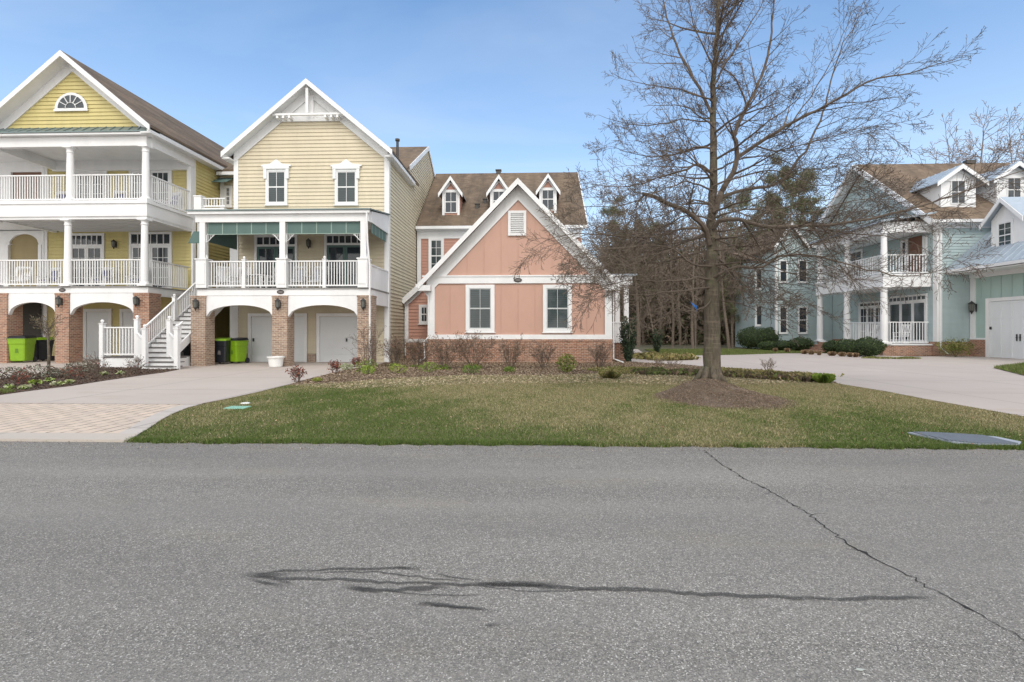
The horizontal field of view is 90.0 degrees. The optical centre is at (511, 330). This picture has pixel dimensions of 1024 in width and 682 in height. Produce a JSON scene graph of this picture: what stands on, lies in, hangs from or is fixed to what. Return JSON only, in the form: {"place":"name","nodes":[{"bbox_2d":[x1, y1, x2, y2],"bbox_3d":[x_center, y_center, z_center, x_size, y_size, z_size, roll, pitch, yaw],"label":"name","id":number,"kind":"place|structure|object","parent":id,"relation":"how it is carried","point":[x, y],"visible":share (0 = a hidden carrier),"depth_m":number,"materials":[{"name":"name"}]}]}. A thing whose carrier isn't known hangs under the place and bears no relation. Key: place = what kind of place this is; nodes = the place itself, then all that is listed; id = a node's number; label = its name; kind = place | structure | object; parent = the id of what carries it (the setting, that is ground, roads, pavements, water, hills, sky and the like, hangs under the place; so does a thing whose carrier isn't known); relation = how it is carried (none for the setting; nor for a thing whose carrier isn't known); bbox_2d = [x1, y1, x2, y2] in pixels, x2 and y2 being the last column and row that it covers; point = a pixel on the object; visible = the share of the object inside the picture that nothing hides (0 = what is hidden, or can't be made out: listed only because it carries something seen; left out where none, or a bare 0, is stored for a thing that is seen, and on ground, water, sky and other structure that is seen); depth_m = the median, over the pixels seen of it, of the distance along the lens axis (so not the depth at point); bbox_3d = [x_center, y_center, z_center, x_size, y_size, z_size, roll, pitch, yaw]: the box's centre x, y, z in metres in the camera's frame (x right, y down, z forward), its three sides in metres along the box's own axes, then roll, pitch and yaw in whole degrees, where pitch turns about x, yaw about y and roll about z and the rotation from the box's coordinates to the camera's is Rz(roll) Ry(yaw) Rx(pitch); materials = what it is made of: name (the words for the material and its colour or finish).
{"place":"outdoors","nodes":[
{"label":"outdoors","id":0,"kind":"place"},
{"bbox_2d":[0,359,384,403],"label":"driveway","id":1,"kind":"structure","parent":0,"point":[190,384],"depth_m":13.62,"materials":[{"name":"concrete"}]},
{"bbox_2d":[6,335,36,361],"bbox_3d":[-22.372,0.843,23.399,0.750,1.239,0.879,0,0,-12],"label":"wheeled bin","id":2,"kind":"object","parent":1,"relation":"on","point":[21,347],"visible":0.99,"depth_m":23.08,"materials":[{"name":"plastic"}]},
{"bbox_2d":[34,337,54,360],"bbox_3d":[-22.490,0.892,24.456,0.728,1.141,0.857,0,0,8],"label":"wheeled bin","id":3,"kind":"object","parent":1,"relation":"on","point":[40,352],"visible":0.66,"depth_m":24.24,"materials":[{"name":"black plastic"}]},
{"bbox_2d":[215,338,233,362],"bbox_3d":[-12.648,0.892,22.402,0.661,1.141,0.790,0,0,-4],"label":"wheeled bin","id":4,"kind":"object","parent":1,"relation":"on","point":[222,349],"visible":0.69,"depth_m":22.08,"materials":[{"name":"black plastic"}]},
{"bbox_2d":[230,337,249,362],"bbox_3d":[-12.189,0.892,22.785,0.639,1.141,0.768,0,0,19],"label":"wheeled bin","id":5,"kind":"object","parent":1,"relation":"on","point":[238,350],"visible":0.88,"depth_m":22.53,"materials":[{"name":"plastic"}]},
{"bbox_2d":[185,78,434,365],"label":"cream house","id":6,"kind":"structure","parent":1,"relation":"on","point":[322,179],"depth_m":23.66,"materials":[{"name":"beige wood"}]},
{"bbox_2d":[254,235,297,287],"bbox_3d":[-10.960,-3.087,23.778,2.021,2.696,0.070,0,0,2],"label":"french door","id":7,"kind":"structure","parent":6,"relation":"in","point":[265,249],"depth_m":23.78,"materials":[{"name":"white paint"}]},
{"bbox_2d":[264,169,288,205],"bbox_3d":[-10.934,-6.633,23.762,1.107,1.695,0.100,0,0,2],"label":"window","id":8,"kind":"structure","parent":6,"relation":"in","point":[276,184],"depth_m":23.77,"materials":[{"name":"white paint"}]},
{"bbox_2d":[248,313,306,361],"bbox_3d":[-10.877,0.341,23.755,2.778,2.259,0.090,0,0,2],"label":"garage door","id":9,"kind":"structure","parent":6,"relation":"in","point":[259,324],"depth_m":23.77,"materials":[{"name":"white paint"}]},
{"bbox_2d":[316,313,356,361],"bbox_3d":[-7.895,0.342,23.647,2.289,2.256,0.090,0,0,2],"label":"garage door","id":10,"kind":"structure","parent":6,"relation":"in","point":[333,330],"depth_m":23.65,"materials":[{"name":"white paint"}]},
{"bbox_2d":[324,234,359,287],"bbox_3d":[-7.711,-3.110,23.661,1.934,2.740,0.070,0,0,2],"label":"french door","id":11,"kind":"structure","parent":6,"relation":"in","point":[336,246],"depth_m":23.67,"materials":[{"name":"white paint"}]},
{"bbox_2d":[333,169,358,205],"bbox_3d":[-7.652,-6.600,23.643,1.164,1.687,0.100,0,0,2],"label":"window","id":12,"kind":"structure","parent":6,"relation":"in","point":[346,183],"depth_m":23.65,"materials":[{"name":"white paint"}]},
{"bbox_2d":[176,163,233,296],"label":"link wing","id":13,"kind":"structure","parent":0,"point":[226,181],"depth_m":27.52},
{"bbox_2d":[223,185,232,207],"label":"window","id":14,"kind":"structure","parent":13,"relation":"in","point":[227,189],"depth_m":27.85,"materials":[{"name":"white paint"}]},
{"bbox_2d":[0,441,1023,681],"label":"road","id":15,"kind":"structure","parent":0,"point":[279,562],"depth_m":3.29,"materials":[{"name":"grey asphalt"}]},
{"bbox_2d":[0,432,138,441],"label":"curb","id":16,"kind":"structure","parent":15,"relation":"on","point":[75,437],"depth_m":7.00,"materials":[{"name":"concrete"}]},
{"bbox_2d":[0,439,1018,454],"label":"road grit","id":17,"kind":"object","parent":15,"relation":"on","point":[495,448],"visible":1,"depth_m":6.47,"materials":[{"name":"grey gravel"}]},
{"bbox_2d":[704,450,1023,639],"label":"road crack","id":18,"kind":"object","parent":15,"relation":"on","point":[856,548],"visible":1,"depth_m":3.53,"materials":[{"name":"black asphalt"}]},
{"bbox_2d":[0,0,1023,256],"label":"sky","id":19,"kind":"structure","parent":0,"point":[508,86],"materials":[{"name":"blue"}]},
{"bbox_2d":[26,343,1023,444],"bbox_3d":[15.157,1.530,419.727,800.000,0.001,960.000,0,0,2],"label":"ground","id":20,"kind":"structure","parent":0,"point":[641,348],"depth_m":45.63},
{"bbox_2d":[0,364,178,394],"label":"bed","id":21,"kind":"object","parent":20,"relation":"on","point":[72,384],"visible":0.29,"depth_m":15.47,"materials":[{"name":"brown plant"}]},
{"bbox_2d":[11,367,35,385],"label":"red shrub","id":22,"kind":"object","parent":21,"relation":"on","point":[19,381],"visible":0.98,"depth_m":13.22,"materials":[{"name":"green plant"}]},
{"bbox_2d":[12,364,59,378],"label":"silver shrub","id":23,"kind":"object","parent":21,"relation":"on","point":[43,370],"visible":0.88,"depth_m":15.37,"materials":[{"name":"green plant"}]},
{"bbox_2d":[30,314,69,369],"bbox_3d":[-15.272,0.474,16.905,0.935,2.065,0.850,0,0,2],"label":"young tree","id":24,"kind":"object","parent":21,"relation":"on","point":[47,334],"visible":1,"depth_m":16.87,"materials":[{"name":"brown plant"}]},
{"bbox_2d":[81,352,111,376],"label":"red shrub","id":25,"kind":"object","parent":21,"relation":"on","point":[96,369],"visible":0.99,"depth_m":15.85,"materials":[{"name":"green plant"}]},
{"bbox_2d":[98,278,229,368],"bbox_3d":[-14.263,-0.605,21.798,3.688,4.210,5.127,0,0,2],"label":"outdoor stairs","id":26,"kind":"structure","parent":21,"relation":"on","point":[167,344],"depth_m":20.07,"materials":[{"name":"white paint"}]},
{"bbox_2d":[0,403,183,432],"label":"paver apron","id":27,"kind":"object","parent":20,"relation":"on","point":[62,418],"visible":1,"depth_m":8.73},
{"bbox_2d":[120,404,199,432],"bbox_3d":[-5.965,1.469,8.703,0.422,0.001,3.108,0,0,-17],"label":"paver edge","id":28,"kind":"object","parent":27,"relation":"on","point":[142,425],"visible":1,"depth_m":8.44,"materials":[{"name":"concrete"}]},
{"bbox_2d":[0,50,229,362],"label":"yellow house","id":29,"kind":"structure","parent":20,"relation":"on","point":[88,140],"depth_m":23.22,"materials":[{"name":"wood"}]},
{"bbox_2d":[53,93,87,111],"bbox_3d":[-19.775,-10.245,22.944,1.571,0.830,0.070,0,0,2],"label":"fan window","id":30,"kind":"structure","parent":29,"relation":"in","point":[68,101],"depth_m":22.94,"materials":[{"name":"white paint"}]},
{"bbox_2d":[72,233,104,285],"bbox_3d":[-21.538,-3.438,25.917,1.860,2.937,0.070,0,0,2],"label":"french door","id":31,"kind":"structure","parent":29,"relation":"in","point":[84,245],"depth_m":25.91,"materials":[{"name":"white paint"}]},
{"bbox_2d":[75,171,107,198],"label":"french door","id":32,"kind":"structure","parent":29,"relation":"in","point":[76,172],"depth_m":25.90,"materials":[{"name":"white paint"}]},
{"bbox_2d":[83,309,111,358],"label":"garage door","id":33,"kind":"structure","parent":29,"relation":"in","point":[91,317],"depth_m":25.88,"materials":[{"name":"white paint"}]},
{"bbox_2d":[119,309,132,355],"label":"garage door","id":34,"kind":"structure","parent":29,"relation":"in","point":[125,315],"depth_m":25.81,"materials":[{"name":"white paint"}]},
{"bbox_2d":[129,232,172,288],"bbox_3d":[-18.207,-3.462,25.797,2.212,2.986,0.070,0,0,2],"label":"french door","id":35,"kind":"structure","parent":29,"relation":"in","point":[160,243],"depth_m":25.79,"materials":[{"name":"white paint"}]},
{"bbox_2d":[129,170,172,203],"bbox_3d":[-18.207,-6.993,25.797,2.212,2.458,0.070,0,0,2],"label":"french door","id":36,"kind":"structure","parent":29,"relation":"in","point":[166,175],"depth_m":25.79,"materials":[{"name":"white paint"}]},
{"bbox_2d":[402,169,635,362],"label":"coral house","id":37,"kind":"structure","parent":20,"relation":"on","point":[470,227],"depth_m":23.54,"materials":[{"name":"paint"}]},
{"bbox_2d":[418,305,427,324],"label":"window","id":38,"kind":"structure","parent":37,"relation":"in","point":[423,309],"depth_m":26.40,"materials":[{"name":"white paint"}]},
{"bbox_2d":[428,238,443,271],"bbox_3d":[-4.329,-4.235,29.243,0.961,2.117,0.100,0,0,2],"label":"window","id":39,"kind":"structure","parent":37,"relation":"in","point":[435,245],"depth_m":29.25,"materials":[{"name":"white paint"}]},
{"bbox_2d":[465,285,494,332],"bbox_3d":[-1.467,-0.985,23.523,1.410,2.220,0.100,0,0,2],"label":"window","id":40,"kind":"structure","parent":37,"relation":"in","point":[480,299],"depth_m":23.53,"materials":[{"name":"white paint"}]},
{"bbox_2d":[542,285,572,332],"bbox_3d":[2.078,-0.979,23.395,1.398,2.208,0.100,0,0,2],"label":"window","id":41,"kind":"structure","parent":37,"relation":"in","point":[556,310],"depth_m":23.40,"materials":[{"name":"white paint"}]},
{"bbox_2d":[288,358,836,384],"bbox_3d":[2.112,1.480,20.246,16.466,0.001,13.382,0,0,2],"label":"planting bed","id":42,"kind":"object","parent":20,"relation":"on","point":[358,378],"visible":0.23,"depth_m":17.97,"materials":[{"name":"brown plant"}]},
{"bbox_2d":[342,322,387,371],"bbox_3d":[-5.316,0.616,18.449,1.696,1.812,1.375,0,0,2],"label":"climbing shrub","id":43,"kind":"object","parent":42,"relation":"on","point":[370,355],"visible":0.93,"depth_m":18.28,"materials":[{"name":"brown plant"}]},
{"bbox_2d":[374,333,413,366],"bbox_3d":[-4.904,0.812,20.904,1.256,1.436,1.469,0,0,44],"label":"bare shrub","id":44,"kind":"object","parent":42,"relation":"on","point":[393,346],"visible":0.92,"depth_m":20.83,"materials":[{"name":"brown plant"}]},
{"bbox_2d":[397,337,435,366],"bbox_3d":[-3.769,0.853,20.646,1.615,1.326,1.278,0,0,21],"label":"bare shrub","id":45,"kind":"object","parent":42,"relation":"on","point":[409,348],"visible":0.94,"depth_m":20.42,"materials":[{"name":"brown plant"}]},
{"bbox_2d":[423,330,473,368],"bbox_3d":[-2.422,0.762,19.544,1.757,1.535,1.834,0,0,-30],"label":"bare shrub","id":46,"kind":"object","parent":42,"relation":"on","point":[439,350],"visible":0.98,"depth_m":19.33,"materials":[{"name":"brown plant"}]},
{"bbox_2d":[445,330,498,367],"bbox_3d":[-1.548,0.744,19.537,2.095,1.574,2.051,0,0,2],"label":"bare shrub","id":47,"kind":"object","parent":42,"relation":"on","point":[475,353],"visible":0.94,"depth_m":19.66,"materials":[{"name":"brown plant"}]},
{"bbox_2d":[494,333,531,368],"bbox_3d":[0.012,0.797,19.758,1.392,1.438,1.369,0,0,-28],"label":"bare shrub","id":48,"kind":"object","parent":42,"relation":"on","point":[514,357],"visible":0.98,"depth_m":19.66,"materials":[{"name":"brown plant"}]},
{"bbox_2d":[525,339,557,367],"bbox_3d":[1.259,0.915,20.070,1.449,1.181,1.040,0,0,-21],"label":"bare shrub","id":49,"kind":"object","parent":42,"relation":"on","point":[542,357],"visible":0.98,"depth_m":20.05,"materials":[{"name":"brown plant"}]},
{"bbox_2d":[556,353,576,371],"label":"leafy shrub","id":50,"kind":"object","parent":42,"relation":"on","point":[564,367],"visible":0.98,"depth_m":17.96,"materials":[{"name":"green plant"}]},
{"bbox_2d":[587,341,616,366],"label":"bare shrub","id":51,"kind":"object","parent":42,"relation":"on","point":[601,358],"visible":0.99,"depth_m":20.40,"materials":[{"name":"brown plant"}]},
{"bbox_2d":[583,365,668,373],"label":"yellow ground cover","id":52,"kind":"object","parent":42,"relation":"on","point":[623,369],"visible":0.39,"depth_m":18.63,"materials":[{"name":"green plant"}]},
{"bbox_2d":[616,316,637,361],"bbox_3d":[5.407,0.400,24.017,0.932,2.210,0.998,0,0,-41],"label":"columnar evergreen","id":53,"kind":"object","parent":42,"relation":"on","point":[627,344],"visible":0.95,"depth_m":23.89,"materials":[{"name":"green plant"}]},
{"bbox_2d":[630,366,699,376],"bbox_3d":[5.343,1.358,17.246,2.566,0.245,1.899,0,0,2],"label":"liriope border","id":54,"kind":"object","parent":42,"relation":"on","point":[652,370],"visible":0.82,"depth_m":16.90,"materials":[{"name":"green plant"}]},
{"bbox_2d":[722,369,815,381],"bbox_3d":[7.822,1.356,15.862,3.298,0.248,1.763,0,0,44],"label":"liriope border","id":55,"kind":"object","parent":42,"relation":"on","point":[777,375],"visible":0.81,"depth_m":15.56,"materials":[{"name":"green plant"}]},
{"bbox_2d":[721,366,843,376],"bbox_3d":[8.639,1.400,17.415,2.405,0.160,4.208,0,0,-36],"label":"yellow ground cover","id":56,"kind":"object","parent":42,"relation":"on","point":[723,368],"visible":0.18,"depth_m":17.45,"materials":[{"name":"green plant"}]},
{"bbox_2d":[811,372,835,382],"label":"grass tuft","id":57,"kind":"object","parent":42,"relation":"on","point":[823,377],"visible":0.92,"depth_m":14.25,"materials":[{"name":"green plant"}]},
{"bbox_2d":[601,193,651,314],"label":"pine tree","id":58,"kind":"object","parent":20,"relation":"on","point":[607,211],"visible":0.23,"depth_m":48.26,"materials":[{"name":"green plant"}]},
{"bbox_2d":[602,171,669,346],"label":"woodland tree","id":59,"kind":"object","parent":20,"relation":"on","point":[638,329],"visible":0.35,"depth_m":46.44,"materials":[{"name":"brown plant"}]},
{"bbox_2d":[618,216,669,344],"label":"pine tree","id":60,"kind":"object","parent":20,"relation":"on","point":[643,338],"visible":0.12,"depth_m":54.61,"materials":[{"name":"green plant"}]},
{"bbox_2d":[629,252,673,335],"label":"woodland tree","id":61,"kind":"object","parent":20,"relation":"on","point":[665,322],"visible":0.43,"depth_m":46.93,"materials":[{"name":"brown plant"}]},
{"bbox_2d":[651,197,697,346],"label":"woodland tree","id":62,"kind":"object","parent":20,"relation":"on","point":[672,342],"visible":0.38,"depth_m":46.66,"materials":[{"name":"brown plant"}]},
{"bbox_2d":[603,239,748,344],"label":"trees","id":63,"kind":"object","parent":20,"relation":"on","point":[648,337],"visible":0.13,"depth_m":55.57,"materials":[{"name":"brown plant"}]},
{"bbox_2d":[655,203,701,344],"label":"woodland tree","id":64,"kind":"object","parent":20,"relation":"on","point":[679,318],"visible":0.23,"depth_m":52.40,"materials":[{"name":"brown plant"}]},
{"bbox_2d":[665,200,719,347],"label":"woodland tree","id":65,"kind":"object","parent":20,"relation":"on","point":[692,325],"visible":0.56,"depth_m":43.82,"materials":[{"name":"brown plant"}]},
{"bbox_2d":[668,205,719,344],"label":"woodland tree","id":66,"kind":"object","parent":20,"relation":"on","point":[698,270],"visible":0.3,"depth_m":52.39,"materials":[{"name":"brown plant"}]},
{"bbox_2d":[584,201,818,343],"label":"woods","id":67,"kind":"object","parent":20,"relation":"on","point":[697,232],"visible":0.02,"depth_m":60.67,"materials":[{"name":"brown plant"}]},
{"bbox_2d":[692,173,750,314],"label":"woodland tree","id":68,"kind":"object","parent":20,"relation":"on","point":[723,244],"visible":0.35,"depth_m":48.69,"materials":[{"name":"brown plant"}]},
{"bbox_2d":[700,207,748,347],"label":"woodland tree","id":69,"kind":"object","parent":20,"relation":"on","point":[725,321],"visible":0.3,"depth_m":43.60,"materials":[{"name":"brown plant"}]},
{"bbox_2d":[719,255,746,347],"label":"pine tree","id":70,"kind":"object","parent":20,"relation":"on","point":[733,307],"visible":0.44,"depth_m":45.47,"materials":[{"name":"green plant"}]},
{"bbox_2d":[718,184,757,344],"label":"woodland tree","id":71,"kind":"object","parent":20,"relation":"on","point":[734,213],"visible":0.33,"depth_m":52.47,"materials":[{"name":"brown plant"}]},
{"bbox_2d":[718,186,764,291],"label":"pine tree","id":72,"kind":"object","parent":20,"relation":"on","point":[740,206],"visible":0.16,"depth_m":59.89,"materials":[{"name":"green plant"}]},
{"bbox_2d":[737,152,801,249],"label":"pine tree","id":73,"kind":"object","parent":20,"relation":"on","point":[771,179],"visible":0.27,"depth_m":51.90,"materials":[{"name":"green plant"}]},
{"bbox_2d":[762,166,827,227],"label":"pine tree","id":74,"kind":"object","parent":20,"relation":"on","point":[811,199],"visible":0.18,"depth_m":58.80,"materials":[{"name":"green plant"}]},
{"bbox_2d":[785,166,827,227],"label":"pine tree","id":75,"kind":"object","parent":20,"relation":"on","point":[799,199],"visible":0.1,"depth_m":61.80,"materials":[{"name":"green plant"}]},
{"bbox_2d":[733,159,1023,358],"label":"seafoam house","id":76,"kind":"structure","parent":20,"relation":"on","point":[986,317],"depth_m":30.20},
{"bbox_2d":[798,306,807,333],"bbox_3d":[22.579,-0.782,39.741,0.796,2.141,0.100,0,0,2],"label":"window","id":77,"kind":"structure","parent":76,"relation":"in","point":[801,330],"depth_m":39.75,"materials":[{"name":"white paint"}]},
{"bbox_2d":[858,301,879,339],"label":"french door","id":78,"kind":"structure","parent":76,"relation":"in","point":[862,315],"depth_m":35.54,"materials":[{"name":"white paint"}]},
{"bbox_2d":[888,293,927,341],"bbox_3d":[24.559,-0.704,31.872,0.070,2.958,3.300,0,0,2],"label":"french door","id":79,"kind":"structure","parent":76,"relation":"in","point":[917,308],"depth_m":31.64,"materials":[{"name":"white paint"}]},
{"bbox_2d":[908,235,921,273],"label":"wood door","id":80,"kind":"structure","parent":76,"relation":"in","point":[918,239],"depth_m":31.11,"materials":[{"name":"brown wood"}]},
{"bbox_2d":[996,219,1013,246],"bbox_3d":[26.010,-5.009,27.035,0.100,1.573,1.052,0,0,2],"label":"window","id":81,"kind":"structure","parent":76,"relation":"in","point":[1004,229],"depth_m":27.01,"materials":[{"name":"white paint"}]},
{"bbox_2d":[989,300,1023,358],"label":"garage door","id":82,"kind":"structure","parent":76,"relation":"in","point":[1006,327],"depth_m":27.12,"materials":[{"name":"white wood"}]},
{"bbox_2d":[892,109,994,163],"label":"woodland tree","id":83,"kind":"object","parent":20,"relation":"on","point":[964,158],"visible":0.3,"depth_m":57.51,"materials":[{"name":"brown plant"}]},
{"bbox_2d":[926,100,1023,162],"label":"woodland tree","id":84,"kind":"object","parent":20,"relation":"on","point":[983,139],"visible":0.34,"depth_m":58.66,"materials":[{"name":"brown plant"}]},
{"bbox_2d":[946,103,1023,162],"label":"woodland tree","id":85,"kind":"object","parent":20,"relation":"on","point":[1017,154],"visible":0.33,"depth_m":56.51,"materials":[{"name":"brown plant"}]},
{"bbox_2d":[126,373,1023,448],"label":"lawn","id":86,"kind":"structure","parent":0,"point":[506,436],"depth_m":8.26,"materials":[{"name":"plant"}]},
{"bbox_2d":[295,373,813,388],"bbox_3d":[1.193,1.458,15.271,14.642,0.073,4.059,0,0,-4],"label":"bare thatch","id":87,"kind":"object","parent":86,"relation":"on","point":[544,376],"visible":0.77,"depth_m":14.92,"materials":[{"name":"brown plant"}]},
{"bbox_2d":[123,436,1023,449],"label":"verge grass","id":88,"kind":"structure","parent":86,"relation":"on","point":[387,441],"depth_m":6.67,"materials":[{"name":"green plant"}]},
{"bbox_2d":[143,375,1021,443],"bbox_3d":[1.882,1.454,12.188,15.929,0.058,11.104,0,0,2],"label":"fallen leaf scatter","id":89,"kind":"object","parent":86,"relation":"on","point":[591,401],"visible":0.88,"depth_m":9.34,"materials":[{"name":"brown plant"}]},
{"bbox_2d":[652,378,798,409],"bbox_3d":[4.628,1.307,11.095,2.977,0.375,3.203,0,0,2],"label":"mulch mound","id":90,"kind":"object","parent":86,"relation":"on","point":[707,401],"visible":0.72,"depth_m":10.86,"materials":[{"name":"brown plant"}]},
{"bbox_2d":[508,0,1023,381],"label":"bare oak","id":91,"kind":"object","parent":90,"relation":"on","point":[710,368],"visible":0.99,"depth_m":12.72,"materials":[{"name":"brown plant"}]},
{"bbox_2d":[907,432,1020,445],"bbox_3d":[6.160,1.470,6.935,1.038,0.052,0.755,0,0,2],"label":"drain grate","id":92,"kind":"object","parent":86,"relation":"on","point":[952,438],"visible":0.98,"depth_m":6.84,"materials":[{"name":"concrete"}]},
{"bbox_2d":[622,349,1023,415],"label":"driveway","id":93,"kind":"structure","parent":0,"point":[977,382],"depth_m":17.48,"materials":[{"name":"concrete"}]},
{"bbox_2d":[632,351,700,360],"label":"yellow ground cover","id":94,"kind":"object","parent":93,"relation":"on","point":[653,355],"visible":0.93,"depth_m":25.38,"materials":[{"name":"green plant"}]},
{"bbox_2d":[834,338,856,352],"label":"boxwood","id":95,"kind":"object","parent":93,"relation":"on","point":[843,345],"visible":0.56,"depth_m":31.10,"materials":[{"name":"green plant"}]},
{"bbox_2d":[849,336,886,355],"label":"boxwood","id":96,"kind":"object","parent":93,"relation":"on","point":[866,346],"visible":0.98,"depth_m":28.36,"materials":[{"name":"green plant"}]},
{"bbox_2d":[933,338,975,356],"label":"leafy shrub","id":97,"kind":"object","parent":93,"relation":"on","point":[955,347],"visible":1,"depth_m":28.29,"materials":[{"name":"green plant"}]},
{"bbox_2d":[994,362,1023,374],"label":"island grass","id":98,"kind":"structure","parent":0,"point":[1017,367],"depth_m":19.31,"materials":[{"name":"green plant"}]},
{"label":"far lawn","id":99,"kind":"structure","parent":0,"visible":0},
{"bbox_2d":[644,348,837,354],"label":"grass","id":100,"kind":"structure","parent":99,"relation":"on","point":[727,351],"depth_m":35.16,"materials":[{"name":"green plant"}]},
{"bbox_2d":[735,326,767,348],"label":"boxwood","id":101,"kind":"object","parent":99,"relation":"on","point":[752,337],"visible":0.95,"depth_m":39.51,"materials":[{"name":"green plant"}]},
{"bbox_2d":[758,327,781,341],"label":"boxwood","id":102,"kind":"object","parent":99,"relation":"on","point":[771,335],"visible":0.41,"depth_m":39.80,"materials":[{"name":"green plant"}]},
{"bbox_2d":[788,336,813,350],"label":"boxwood","id":103,"kind":"object","parent":99,"relation":"on","point":[804,343],"visible":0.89,"depth_m":36.32,"materials":[{"name":"green plant"}]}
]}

